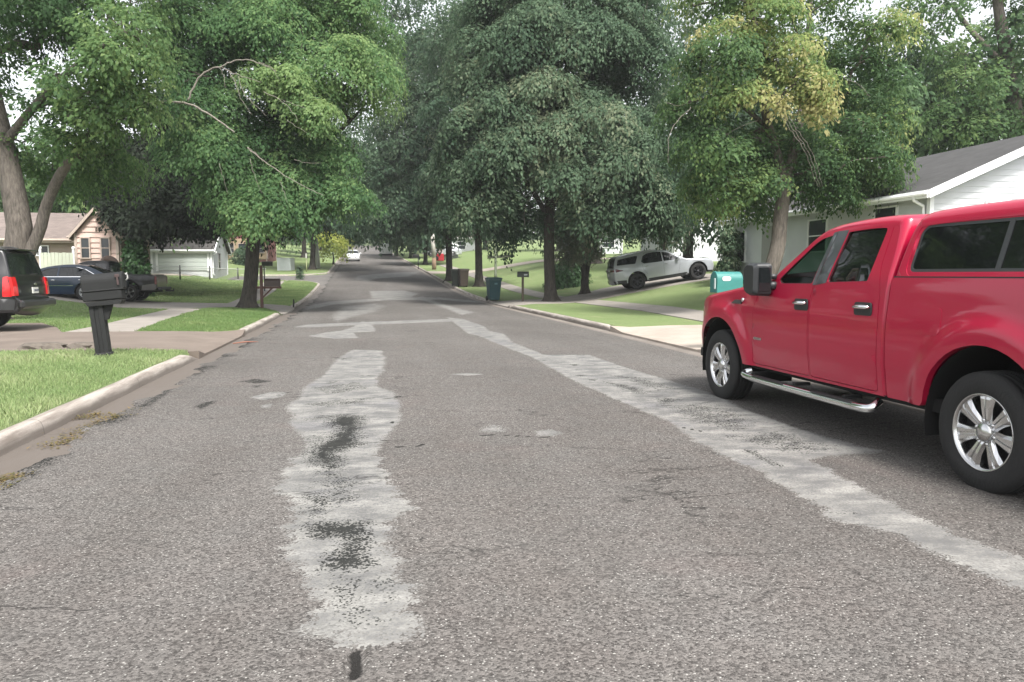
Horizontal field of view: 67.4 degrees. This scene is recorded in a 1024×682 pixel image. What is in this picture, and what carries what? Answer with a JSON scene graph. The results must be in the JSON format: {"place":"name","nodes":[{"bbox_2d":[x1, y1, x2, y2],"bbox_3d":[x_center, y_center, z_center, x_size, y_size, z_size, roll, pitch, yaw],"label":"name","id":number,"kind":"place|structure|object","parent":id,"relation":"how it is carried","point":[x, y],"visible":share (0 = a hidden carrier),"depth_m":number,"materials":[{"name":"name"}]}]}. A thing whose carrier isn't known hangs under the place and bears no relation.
{"place":"outdoors","nodes":[
{"label":"outdoors","id":0,"kind":"place"},
{"bbox_2d":[0,347,187,427],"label":"grass","id":1,"kind":"structure","parent":0,"point":[36,360],"depth_m":10.31,"materials":[{"name":"plant"}]},
{"bbox_2d":[0,323,244,358],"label":"driveway","id":2,"kind":"structure","parent":0,"point":[195,344],"depth_m":15.92,"materials":[{"name":"brown concrete"}]},
{"bbox_2d":[0,247,55,325],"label":"parked suv","id":3,"kind":"object","parent":2,"relation":"on","point":[24,287],"visible":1,"depth_m":17.72,"materials":[{"name":"black paint"}]},
{"bbox_2d":[17,342,42,348],"bbox_3d":[-8.412,0.081,13.613,0.596,0.107,0.453,-1,5,-10],"label":"garden stone","id":4,"kind":"object","parent":2,"relation":"on","point":[35,345],"visible":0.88,"depth_m":13.45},
{"bbox_2d":[41,342,67,348],"bbox_3d":[-8.254,0.076,13.676,0.575,0.108,0.472,-1,5,-10],"label":"garden stone","id":5,"kind":"object","parent":2,"relation":"on","point":[48,345],"visible":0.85,"depth_m":13.59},
{"bbox_2d":[66,342,93,348],"bbox_3d":[-7.628,0.073,13.716,0.524,0.108,0.410,-1,5,-10],"label":"garden stone","id":6,"kind":"object","parent":2,"relation":"on","point":[83,345],"visible":0.75,"depth_m":13.55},
{"bbox_2d":[67,309,197,331],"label":"sidewalk","id":7,"kind":"structure","parent":0,"point":[136,323],"depth_m":21.34,"materials":[{"name":"concrete"}]},
{"bbox_2d":[48,295,294,315],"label":"driveway","id":8,"kind":"structure","parent":0,"point":[282,310],"depth_m":31.79,"materials":[{"name":"concrete"}]},
{"bbox_2d":[41,264,128,299],"bbox_3d":[-19.052,-2.461,32.084,5.402,1.487,2.270,-1,5,-10],"label":"parked sedan","id":9,"kind":"object","parent":8,"relation":"on","point":[63,279],"visible":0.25,"depth_m":31.37,"materials":[{"name":"blue paint"}]},
{"bbox_2d":[79,260,173,301],"bbox_3d":[-18.354,-2.701,34.386,6.056,1.821,2.360,-1,5,-10],"label":"pickup truck","id":10,"kind":"object","parent":8,"relation":"on","point":[144,286],"visible":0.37,"depth_m":33.85,"materials":[{"name":"black paint"}]},
{"bbox_2d":[101,256,118,262],"bbox_3d":[-18.238,-3.502,34.879,0.707,0.758,0.759,-1,5,-14],"label":"roof","id":11,"kind":"object","parent":10,"relation":"on","point":[110,258],"visible":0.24,"depth_m":34.85,"materials":[{"name":"brown"}]},
{"bbox_2d":[91,307,279,331],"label":"grass","id":12,"kind":"structure","parent":0,"point":[218,318],"depth_m":21.82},
{"bbox_2d":[230,281,283,302],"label":"sidewalk","id":13,"kind":"structure","parent":0,"point":[258,294],"depth_m":43.90,"materials":[{"name":"concrete"}]},
{"bbox_2d":[228,273,333,285],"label":"side street","id":14,"kind":"structure","parent":0,"point":[322,280],"depth_m":62.85,"materials":[{"name":"asphalt"}]},
{"bbox_2d":[0,236,719,430],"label":"lawn ground","id":15,"kind":"structure","parent":0,"point":[694,295],"depth_m":40.30,"materials":[{"name":"plant"}]},
{"bbox_2d":[0,143,76,212],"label":"broadleaf tree","id":16,"kind":"object","parent":15,"relation":"on","point":[55,210],"visible":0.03,"depth_m":52.61,"materials":[{"name":"green plant"}]},
{"bbox_2d":[0,212,86,264],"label":"house wing","id":17,"kind":"structure","parent":15,"relation":"on","point":[61,227],"depth_m":40.26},
{"bbox_2d":[36,245,49,255],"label":"window","id":18,"kind":"structure","parent":17,"relation":"in","point":[45,248],"depth_m":39.76,"materials":[{"name":"grey"}]},
{"bbox_2d":[39,246,74,268],"bbox_3d":[-22.120,-3.449,37.400,1.652,2.310,0.162,-1,5,-10],"label":"board fence","id":19,"kind":"object","parent":15,"relation":"on","point":[55,260],"visible":0.38,"depth_m":37.28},
{"bbox_2d":[0,0,185,319],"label":"maple tree","id":20,"kind":"object","parent":15,"relation":"on","point":[113,58],"visible":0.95,"depth_m":20.87,"materials":[{"name":"green plant"}]},
{"bbox_2d":[0,124,190,252],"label":"broadleaf tree","id":21,"kind":"object","parent":15,"relation":"on","point":[65,206],"visible":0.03,"depth_m":49.72,"materials":[{"name":"green plant"}]},
{"bbox_2d":[0,355,197,456],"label":"kerb","id":22,"kind":"structure","parent":15,"relation":"on","point":[15,436],"depth_m":8.02,"materials":[{"name":"concrete"}]},
{"bbox_2d":[7,299,198,331],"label":"grass","id":23,"kind":"structure","parent":15,"relation":"on","point":[57,322],"depth_m":23.98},
{"bbox_2d":[80,271,127,356],"bbox_3d":[-6.520,-0.359,12.478,0.692,1.497,0.312,-7,6,-14],"label":"mailbox","id":24,"kind":"object","parent":15,"relation":"on","point":[100,287],"visible":0.89,"depth_m":12.35,"materials":[{"name":"black"}]},
{"bbox_2d":[66,207,153,272],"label":"house","id":25,"kind":"structure","parent":15,"relation":"on","point":[89,241],"depth_m":38.13,"materials":[{"name":"beige"}]},
{"bbox_2d":[80,237,91,258],"bbox_3d":[-21.139,-4.607,38.053,0.520,1.070,0.150,-1,5,-10],"label":"window","id":26,"kind":"structure","parent":25,"relation":"in","point":[85,244],"depth_m":38.04,"materials":[{"name":"beige"}]},
{"bbox_2d":[100,237,110,258],"bbox_3d":[-20.235,-4.627,38.218,0.520,1.070,0.150,-1,5,-10],"label":"window","id":27,"kind":"structure","parent":25,"relation":"in","point":[105,245],"depth_m":38.21,"materials":[{"name":"beige"}]},
{"bbox_2d":[117,238,156,295],"bbox_3d":[-18.922,-3.439,38.580,1.890,3.501,1.879,2,5,18],"label":"evergreen shrub","id":28,"kind":"object","parent":15,"relation":"on","point":[133,262],"visible":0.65,"depth_m":38.16,"materials":[{"name":"green plant"}]},
{"bbox_2d":[78,83,300,257],"bbox_3d":[-17.694,-8.828,42.429,11.697,12.159,11.430,-1,5,-10],"label":"norway maple","id":29,"kind":"object","parent":15,"relation":"on","point":[163,212],"visible":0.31,"depth_m":38.39,"materials":[{"name":"green plant"}]},
{"bbox_2d":[150,233,231,277],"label":"garage","id":30,"kind":"structure","parent":15,"relation":"on","point":[206,257],"depth_m":58.21,"materials":[{"name":"grey"}]},
{"bbox_2d":[158,254,206,269],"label":"garage door","id":31,"kind":"structure","parent":30,"relation":"in","point":[170,261],"depth_m":58.05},
{"bbox_2d":[218,253,221,269],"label":"window","id":32,"kind":"structure","parent":30,"relation":"in","point":[219,254],"depth_m":61.49,"materials":[{"name":"grey"}]},
{"bbox_2d":[153,265,265,279],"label":"wire fence","id":33,"kind":"object","parent":15,"relation":"on","point":[209,275],"visible":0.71,"depth_m":54.38,"materials":[{"name":"grey metal"}]},
{"bbox_2d":[144,275,285,302],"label":"grass","id":34,"kind":"structure","parent":15,"relation":"on","point":[215,295],"depth_m":44.57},
{"bbox_2d":[229,246,260,265],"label":"clipped hedge","id":35,"kind":"object","parent":15,"relation":"on","point":[238,257],"visible":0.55,"depth_m":77.21,"materials":[{"name":"green plant"}]},
{"bbox_2d":[228,234,276,261],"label":"house","id":36,"kind":"structure","parent":15,"relation":"on","point":[265,256],"depth_m":87.64,"materials":[{"name":"beige"}]},
{"bbox_2d":[239,313,280,334],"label":"kerb","id":37,"kind":"structure","parent":15,"relation":"on","point":[258,324],"depth_m":21.54,"materials":[{"name":"concrete"}]},
{"bbox_2d":[262,261,272,290],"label":"mailbox","id":38,"kind":"object","parent":15,"relation":"on","point":[267,263],"visible":0.91,"depth_m":45.96,"materials":[{"name":"black plastic"}]},
{"bbox_2d":[256,265,281,307],"bbox_3d":[-9.547,-2.095,30.074,1.000,1.720,0.250,-1,5,-10],"label":"mailbox","id":39,"kind":"object","parent":15,"relation":"on","point":[270,284],"visible":0.94,"depth_m":29.99,"materials":[{"name":"brown wood"}]},
{"bbox_2d":[131,0,411,308],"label":"maple tree","id":40,"kind":"object","parent":15,"relation":"on","point":[255,181],"visible":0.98,"depth_m":27.14,"materials":[{"name":"green plant"}]},
{"bbox_2d":[277,258,294,270],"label":"utility cabinet","id":41,"kind":"object","parent":15,"relation":"on","point":[285,264],"visible":1,"depth_m":73.09,"materials":[{"name":"grey"}]},
{"bbox_2d":[257,280,317,305],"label":"grass","id":42,"kind":"structure","parent":15,"relation":"on","point":[282,298],"depth_m":43.77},
{"bbox_2d":[276,237,299,254],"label":"broadleaf tree","id":43,"kind":"object","parent":15,"relation":"on","point":[288,241],"visible":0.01,"depth_m":98.86,"materials":[{"name":"green plant"}]},
{"bbox_2d":[240,246,348,275],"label":"kerb","id":44,"kind":"structure","parent":15,"relation":"on","point":[330,269],"depth_m":66.64,"materials":[{"name":"concrete"}]},
{"bbox_2d":[295,266,304,279],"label":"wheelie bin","id":45,"kind":"object","parent":15,"relation":"on","point":[300,273],"visible":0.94,"depth_m":61.23,"materials":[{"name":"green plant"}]},
{"bbox_2d":[286,280,319,307],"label":"kerb","id":46,"kind":"structure","parent":15,"relation":"on","point":[304,299],"depth_m":41.12,"materials":[{"name":"concrete"}]},
{"bbox_2d":[290,232,342,249],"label":"broadleaf tree","id":47,"kind":"object","parent":15,"relation":"on","point":[293,242],"visible":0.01,"depth_m":160.53,"materials":[{"name":"green plant"}]},
{"bbox_2d":[315,238,320,267],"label":"light pole","id":48,"kind":"object","parent":15,"relation":"on","point":[317,258],"visible":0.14,"depth_m":79.08,"materials":[{"name":"grey"}]},
{"bbox_2d":[299,231,339,257],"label":"broadleaf tree","id":49,"kind":"object","parent":15,"relation":"on","point":[303,252],"depth_m":113.27,"materials":[{"name":"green plant"}]},
{"bbox_2d":[261,98,392,269],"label":"norway maple","id":50,"kind":"object","parent":15,"relation":"on","point":[330,229],"visible":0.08,"depth_m":75.58,"materials":[{"name":"green plant"}]},
{"bbox_2d":[308,232,353,264],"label":"young tree","id":51,"kind":"object","parent":15,"relation":"on","point":[340,243],"visible":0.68,"depth_m":88.40,"materials":[{"name":"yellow plant"}]},
{"bbox_2d":[338,0,473,281],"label":"norway maple","id":52,"kind":"object","parent":15,"relation":"on","point":[387,161],"visible":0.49,"depth_m":58.18,"materials":[{"name":"green plant"}]},
{"bbox_2d":[387,188,458,264],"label":"maple tree","id":53,"kind":"object","parent":15,"relation":"on","point":[424,245],"visible":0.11,"depth_m":90.47,"materials":[{"name":"green plant"}]},
{"bbox_2d":[431,234,435,269],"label":"wooden post","id":54,"kind":"object","parent":15,"relation":"on","point":[433,256],"visible":0.66,"depth_m":77.95,"materials":[{"name":"brown"}]},
{"bbox_2d":[435,245,443,260],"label":"playhouse","id":55,"kind":"object","parent":15,"relation":"on","point":[440,257],"visible":0.62,"depth_m":99.04,"materials":[{"name":"red"}]},
{"bbox_2d":[422,247,461,256],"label":"silver car","id":56,"kind":"object","parent":15,"relation":"on","point":[455,250],"visible":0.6,"depth_m":102.75,"materials":[{"name":"paint"}]},
{"bbox_2d":[451,269,458,285],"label":"wheelie bin","id":57,"kind":"object","parent":15,"relation":"on","point":[455,280],"visible":0.67,"depth_m":52.38,"materials":[{"name":"black"}]},
{"bbox_2d":[282,217,637,245],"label":"woodland","id":58,"kind":"object","parent":15,"relation":"on","point":[388,240],"visible":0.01,"depth_m":264.90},
{"bbox_2d":[452,233,474,251],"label":"house","id":59,"kind":"structure","parent":15,"relation":"on","point":[468,247],"depth_m":119.88,"materials":[{"name":"white"}]},
{"bbox_2d":[458,269,468,286],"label":"wheelie bin","id":60,"kind":"object","parent":15,"relation":"on","point":[463,274],"visible":1,"depth_m":51.95,"materials":[{"name":"brown"}]},
{"bbox_2d":[403,0,532,286],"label":"norway maple","id":61,"kind":"object","parent":15,"relation":"on","point":[436,112],"visible":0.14,"depth_m":52.97,"materials":[{"name":"green plant"}]},
{"bbox_2d":[485,277,501,300],"bbox_3d":[-0.941,-2.609,38.545,0.690,1.179,0.874,-2,5,-19],"label":"wheelie bin","id":62,"kind":"object","parent":15,"relation":"on","point":[493,286],"visible":1,"depth_m":38.22,"materials":[{"name":"teal"}]},
{"bbox_2d":[464,201,528,250],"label":"broadleaf tree","id":63,"kind":"object","parent":15,"relation":"on","point":[483,245],"visible":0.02,"depth_m":120.29,"materials":[{"name":"green plant"}]},
{"bbox_2d":[488,240,514,276],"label":"lamp post","id":64,"kind":"object","parent":15,"relation":"on","point":[495,266],"visible":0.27,"depth_m":61.71,"materials":[{"name":"grey"}]},
{"bbox_2d":[517,271,528,300],"bbox_3d":[0.525,-2.561,36.690,0.540,1.530,0.212,-1,5,-10],"label":"mailbox","id":65,"kind":"object","parent":15,"relation":"on","point":[522,274],"visible":0.94,"depth_m":36.58,"materials":[{"name":"brown"}]},
{"bbox_2d":[518,180,560,250],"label":"broadleaf tree","id":66,"kind":"object","parent":15,"relation":"on","point":[537,225],"visible":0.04,"depth_m":107.98,"materials":[{"name":"green plant"}]},
{"bbox_2d":[510,305,610,330],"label":"kerb","id":67,"kind":"structure","parent":15,"relation":"on","point":[598,325],"depth_m":24.19,"materials":[{"name":"concrete"}]},
{"bbox_2d":[420,0,702,301],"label":"norway maple","id":68,"kind":"object","parent":15,"relation":"on","point":[526,115],"visible":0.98,"depth_m":33.68,"materials":[{"name":"green plant"}]},
{"bbox_2d":[542,258,592,289],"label":"round shrub","id":69,"kind":"object","parent":15,"relation":"on","point":[567,278],"visible":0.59,"depth_m":46.06,"materials":[{"name":"green plant"}]},
{"bbox_2d":[554,220,607,294],"bbox_3d":[3.374,-5.192,40.385,3.013,5.666,3.690,-1,5,-10],"label":"ornamental tree","id":70,"kind":"object","parent":15,"relation":"on","point":[568,249],"visible":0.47,"depth_m":39.47,"materials":[{"name":"green plant"}]},
{"bbox_2d":[560,224,622,253],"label":"house","id":71,"kind":"structure","parent":15,"relation":"on","point":[611,251],"depth_m":91.05,"materials":[{"name":"white"}]},
{"bbox_2d":[602,239,614,247],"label":"window","id":72,"kind":"structure","parent":71,"relation":"in","point":[612,245],"depth_m":90.90,"materials":[{"name":"grey"}]},
{"bbox_2d":[525,55,679,263],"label":"broadleaf tree","id":73,"kind":"object","parent":15,"relation":"on","point":[601,262],"visible":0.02,"depth_m":61.50,"materials":[{"name":"green plant"}]},
{"bbox_2d":[632,168,697,251],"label":"young tree","id":74,"kind":"object","parent":15,"relation":"on","point":[664,245],"visible":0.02,"depth_m":46.00,"materials":[{"name":"green plant"}]},
{"bbox_2d":[641,194,753,260],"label":"house","id":75,"kind":"structure","parent":15,"relation":"on","point":[707,251],"depth_m":65.69,"materials":[{"name":"white"}]},
{"bbox_2d":[627,1,777,264],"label":"broadleaf tree","id":76,"kind":"object","parent":15,"relation":"on","point":[688,247],"visible":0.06,"depth_m":49.50,"materials":[{"name":"green plant"}]},
{"bbox_2d":[710,271,742,292],"bbox_3d":[3.990,-0.536,14.364,0.541,1.531,0.304,-1,5,-10],"label":"mailbox","id":77,"kind":"object","parent":15,"relation":"on","point":[723,281],"visible":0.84,"depth_m":14.19,"materials":[{"name":"teal"}]},
{"bbox_2d":[714,225,743,271],"bbox_3d":[9.361,-3.443,32.969,1.414,3.146,1.455,-1,5,-10],"label":"corner shrub","id":78,"kind":"object","parent":15,"relation":"on","point":[728,243],"visible":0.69,"depth_m":32.63,"materials":[{"name":"green plant"}]},
{"bbox_2d":[641,25,872,255],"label":"broadleaf tree","id":79,"kind":"object","parent":15,"relation":"on","point":[706,230],"visible":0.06,"depth_m":45.52,"materials":[{"name":"green plant"}]},
{"bbox_2d":[645,0,930,273],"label":"autumn tree","id":80,"kind":"object","parent":15,"relation":"on","point":[835,171],"visible":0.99,"depth_m":22.87,"materials":[{"name":"green plant"}]},
{"bbox_2d":[714,135,1023,274],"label":"house","id":81,"kind":"structure","parent":15,"relation":"on","point":[990,172],"depth_m":23.43,"materials":[{"name":"white"}]},
{"bbox_2d":[735,230,746,262],"bbox_3d":[9.933,-4.084,33.332,0.150,1.370,0.930,-1,5,-10],"label":"window","id":82,"kind":"structure","parent":81,"relation":"in","point":[742,235],"depth_m":33.11,"materials":[{"name":"grey"}]},
{"bbox_2d":[761,226,771,262],"bbox_3d":[10.331,-3.588,31.101,0.120,2.100,0.950,-1,5,-10],"label":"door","id":83,"kind":"structure","parent":81,"relation":"in","point":[766,241],"depth_m":31.21,"materials":[{"name":"grey"}]},
{"bbox_2d":[807,217,828,246],"bbox_3d":[10.986,-3.787,27.632,0.150,1.220,1.280,-1,5,-10],"label":"window","id":84,"kind":"structure","parent":81,"relation":"in","point":[815,227],"depth_m":27.74,"materials":[{"name":"grey"}]},
{"bbox_2d":[873,205,898,218],"bbox_3d":[11.657,-3.571,23.999,0.150,1.270,1.180,-1,5,-10],"label":"window","id":85,"kind":"structure","parent":81,"relation":"in","point":[885,211],"depth_m":23.92,"materials":[{"name":"grey"}]},
{"bbox_2d":[770,26,1020,183],"bbox_3d":[20.058,-10.623,42.314,12.558,13.734,14.273,-1,5,-10],"label":"broadleaf tree","id":86,"kind":"object","parent":15,"relation":"on","point":[918,106],"visible":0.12,"depth_m":38.31,"materials":[{"name":"green plant"}]},
{"bbox_2d":[873,0,1023,155],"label":"ash tree","id":87,"kind":"object","parent":15,"relation":"on","point":[965,134],"visible":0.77,"depth_m":36.99,"materials":[{"name":"green plant"}]},
{"bbox_2d":[914,16,1023,157],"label":"broadleaf tree","id":88,"kind":"object","parent":15,"relation":"on","point":[983,25],"depth_m":51.10,"materials":[{"name":"green plant"}]},
{"bbox_2d":[958,2,1023,145],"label":"broadleaf tree","id":89,"kind":"object","parent":15,"relation":"on","point":[1015,17],"visible":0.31,"depth_m":37.15,"materials":[{"name":"green plant"}]},
{"bbox_2d":[380,243,392,255],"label":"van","id":90,"kind":"object","parent":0,"point":[385,251],"visible":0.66,"depth_m":129.45,"materials":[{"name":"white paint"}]},
{"bbox_2d":[439,265,563,297],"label":"sidewalk","id":91,"kind":"structure","parent":0,"point":[514,288],"depth_m":49.26,"materials":[{"name":"concrete"}]},
{"bbox_2d":[0,245,1023,681],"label":"road","id":92,"kind":"structure","parent":0,"point":[370,465],"depth_m":4.45,"materials":[{"name":"asphalt"}]},
{"bbox_2d":[0,286,325,485],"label":"gutter","id":93,"kind":"object","parent":92,"relation":"on","point":[18,458],"visible":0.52,"depth_m":8.40,"materials":[{"name":"concrete"}]},
{"bbox_2d":[0,471,39,489],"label":"grass clippings","id":94,"kind":"object","parent":93,"relation":"on","point":[11,476],"depth_m":5.50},
{"bbox_2d":[28,406,140,448],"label":"grass clippings","id":95,"kind":"object","parent":93,"relation":"on","point":[84,416],"depth_m":7.32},
{"bbox_2d":[330,248,348,272],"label":"gutter","id":96,"kind":"object","parent":92,"relation":"on","point":[335,267],"visible":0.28,"depth_m":86.74,"materials":[{"name":"concrete"}]},
{"bbox_2d":[346,250,360,260],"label":"oncoming sedan","id":97,"kind":"object","parent":92,"relation":"on","point":[355,256],"visible":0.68,"depth_m":103.59,"materials":[{"name":"white paint"}]},
{"bbox_2d":[393,253,490,302],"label":"kerb","id":98,"kind":"structure","parent":92,"relation":"on","point":[463,291],"depth_m":52.69,"materials":[{"name":"concrete"}]},
{"bbox_2d":[393,254,924,412],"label":"curb","id":99,"kind":"object","parent":92,"relation":"on","point":[700,355],"visible":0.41,"depth_m":17.12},
{"bbox_2d":[701,199,1023,493],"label":"pickup truck","id":100,"kind":"object","parent":92,"relation":"on","point":[925,312],"visible":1,"depth_m":5.95,"materials":[{"name":"red paint"}]},
{"bbox_2d":[0,0,1023,230],"label":"sky","id":101,"kind":"structure","parent":0,"point":[975,17],"materials":[{"name":"white"}]},
{"bbox_2d":[426,258,609,274],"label":"driveway","id":102,"kind":"structure","parent":0,"point":[485,269],"depth_m":72.81,"materials":[{"name":"concrete"}]},
{"bbox_2d":[489,274,710,307],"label":"driveway","id":103,"kind":"structure","parent":0,"point":[608,292],"depth_m":37.90,"materials":[{"name":"concrete"}]},
{"bbox_2d":[606,249,713,288],"bbox_3d":[7.374,-3.753,38.578,5.219,1.831,2.390,-10,6,-4],"label":"parked crossover","id":104,"kind":"object","parent":103,"relation":"on","point":[649,265],"visible":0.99,"depth_m":37.65,"materials":[{"name":"silver metal"}]},
{"bbox_2d":[607,259,614,268],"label":"rear window","id":105,"kind":"structure","parent":104,"relation":"in","point":[610,265],"depth_m":38.12,"materials":[{"name":"black glass"}]},
{"bbox_2d":[617,256,636,265],"bbox_3d":[5.626,-3.904,37.575,1.077,0.371,0.145,-10,6,-4],"label":"window","id":106,"kind":"structure","parent":104,"relation":"in","point":[630,260],"depth_m":37.58,"materials":[{"name":"black glass"}]},
{"bbox_2d":[641,252,661,262],"bbox_3d":[6.812,-4.088,37.648,1.038,0.517,0.198,-10,6,-4],"label":"window","id":107,"kind":"structure","parent":104,"relation":"in","point":[651,257],"depth_m":37.64,"materials":[{"name":"black glass"}]},
{"bbox_2d":[661,252,679,260],"bbox_3d":[7.790,-4.228,37.710,0.842,0.507,0.196,-10,6,-4],"label":"window","id":108,"kind":"structure","parent":104,"relation":"in","point":[666,256],"depth_m":37.68,"materials":[{"name":"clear glass"}]},
{"bbox_2d":[575,300,703,321],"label":"sidewalk","id":109,"kind":"structure","parent":0,"point":[686,313],"depth_m":27.21,"materials":[{"name":"concrete"}]},
{"bbox_2d":[610,325,701,352],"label":"driveway","id":110,"kind":"structure","parent":0,"point":[688,337],"depth_m":17.68,"materials":[{"name":"concrete"}]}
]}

